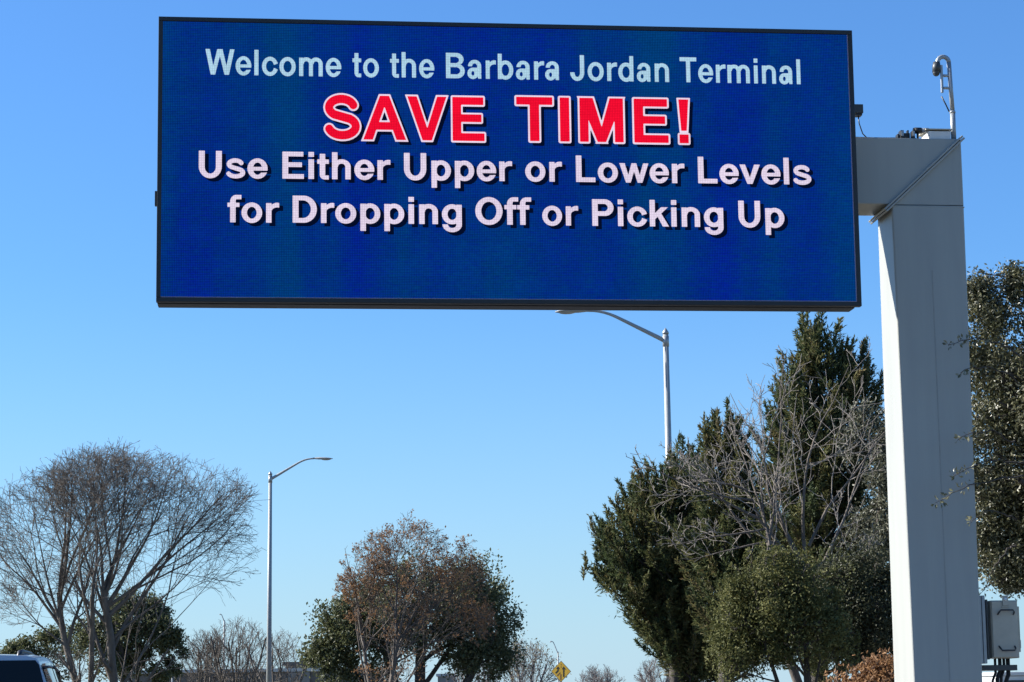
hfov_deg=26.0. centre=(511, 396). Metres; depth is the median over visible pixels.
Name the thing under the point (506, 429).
sky
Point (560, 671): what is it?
road sign
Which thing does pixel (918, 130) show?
surveillance camera
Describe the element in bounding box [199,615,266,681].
bare tree
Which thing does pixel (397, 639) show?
rusty tree
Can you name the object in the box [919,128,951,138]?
equipment box
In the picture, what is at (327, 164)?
message board
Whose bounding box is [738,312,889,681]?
cedar tree
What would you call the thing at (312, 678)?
long building
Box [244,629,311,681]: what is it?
bare tree
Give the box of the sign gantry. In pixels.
[856,136,981,681]
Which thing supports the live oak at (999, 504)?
on the ground
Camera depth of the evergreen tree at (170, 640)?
83.06 m
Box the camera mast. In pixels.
[932,55,955,138]
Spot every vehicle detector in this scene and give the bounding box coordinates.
[898,130,903,137]
[904,130,909,137]
[910,130,914,137]
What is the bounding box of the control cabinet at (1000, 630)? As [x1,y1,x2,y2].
[979,595,1020,681]
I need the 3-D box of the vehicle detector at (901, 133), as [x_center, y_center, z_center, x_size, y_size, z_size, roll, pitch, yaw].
[3.965,-2.655,22.601,0.044,0.092,0.100,0,-8,-6]
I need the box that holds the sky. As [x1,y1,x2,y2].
[0,0,1023,681]
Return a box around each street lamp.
[219,614,224,669]
[266,457,332,681]
[550,641,558,681]
[555,310,671,464]
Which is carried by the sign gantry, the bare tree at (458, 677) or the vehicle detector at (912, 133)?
the vehicle detector at (912, 133)
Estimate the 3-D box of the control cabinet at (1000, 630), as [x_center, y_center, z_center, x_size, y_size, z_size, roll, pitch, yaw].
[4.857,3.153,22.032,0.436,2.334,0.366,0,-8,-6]
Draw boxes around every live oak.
[295,546,527,681]
[931,260,1023,599]
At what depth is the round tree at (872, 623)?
34.11 m
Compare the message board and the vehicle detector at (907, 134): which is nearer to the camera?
the message board
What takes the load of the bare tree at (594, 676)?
on the ground
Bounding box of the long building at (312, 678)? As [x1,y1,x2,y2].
[128,658,382,681]
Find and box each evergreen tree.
[0,623,88,681]
[59,586,193,681]
[828,396,981,656]
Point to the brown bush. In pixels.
(879, 669)
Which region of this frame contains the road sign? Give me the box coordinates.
[551,661,570,681]
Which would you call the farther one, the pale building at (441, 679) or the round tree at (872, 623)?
the pale building at (441, 679)
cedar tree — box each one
[581,429,735,681]
[668,395,787,681]
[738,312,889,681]
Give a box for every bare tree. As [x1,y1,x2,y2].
[0,436,269,681]
[158,628,227,681]
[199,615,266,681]
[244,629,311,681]
[445,659,502,681]
[495,630,571,681]
[575,664,624,681]
[626,335,885,681]
[634,658,668,681]
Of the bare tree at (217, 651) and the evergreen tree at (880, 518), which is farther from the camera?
the bare tree at (217, 651)
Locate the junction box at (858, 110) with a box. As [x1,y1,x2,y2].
[855,104,866,137]
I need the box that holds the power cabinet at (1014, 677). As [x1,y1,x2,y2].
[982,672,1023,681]
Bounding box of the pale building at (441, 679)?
[436,674,454,681]
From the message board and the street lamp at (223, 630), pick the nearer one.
the message board
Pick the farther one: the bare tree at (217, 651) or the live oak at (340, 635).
the bare tree at (217, 651)
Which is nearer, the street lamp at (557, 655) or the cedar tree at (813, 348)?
the cedar tree at (813, 348)
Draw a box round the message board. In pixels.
[155,16,861,311]
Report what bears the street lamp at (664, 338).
on the road
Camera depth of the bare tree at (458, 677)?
178.12 m
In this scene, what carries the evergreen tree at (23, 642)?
on the ground
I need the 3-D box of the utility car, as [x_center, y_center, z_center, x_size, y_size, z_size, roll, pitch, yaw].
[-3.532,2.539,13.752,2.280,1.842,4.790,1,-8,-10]
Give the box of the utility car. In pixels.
[0,650,61,681]
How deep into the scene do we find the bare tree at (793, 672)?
36.03 m
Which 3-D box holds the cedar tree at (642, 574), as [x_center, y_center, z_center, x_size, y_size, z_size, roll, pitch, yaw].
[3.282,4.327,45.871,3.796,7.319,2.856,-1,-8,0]
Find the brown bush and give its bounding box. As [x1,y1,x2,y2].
[822,647,893,681]
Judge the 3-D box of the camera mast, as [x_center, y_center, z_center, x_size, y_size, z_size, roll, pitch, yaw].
[4.428,-3.057,22.728,0.224,0.911,0.088,0,-8,-6]
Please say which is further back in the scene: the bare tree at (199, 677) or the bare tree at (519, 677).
the bare tree at (519, 677)
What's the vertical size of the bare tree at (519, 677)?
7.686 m
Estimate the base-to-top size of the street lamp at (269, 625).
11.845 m
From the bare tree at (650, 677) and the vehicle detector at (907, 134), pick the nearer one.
the vehicle detector at (907, 134)
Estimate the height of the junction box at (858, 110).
0.339 m
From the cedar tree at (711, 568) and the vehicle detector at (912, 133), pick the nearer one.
the vehicle detector at (912, 133)
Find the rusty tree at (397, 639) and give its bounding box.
[332,509,500,681]
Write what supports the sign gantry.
on the ground
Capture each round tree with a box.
[701,538,861,681]
[791,536,892,681]
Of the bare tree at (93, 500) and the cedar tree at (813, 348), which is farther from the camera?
the bare tree at (93, 500)
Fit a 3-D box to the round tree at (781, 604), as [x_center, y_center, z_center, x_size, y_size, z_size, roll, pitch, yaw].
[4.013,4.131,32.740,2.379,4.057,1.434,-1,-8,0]
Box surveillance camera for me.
[912,127,928,137]

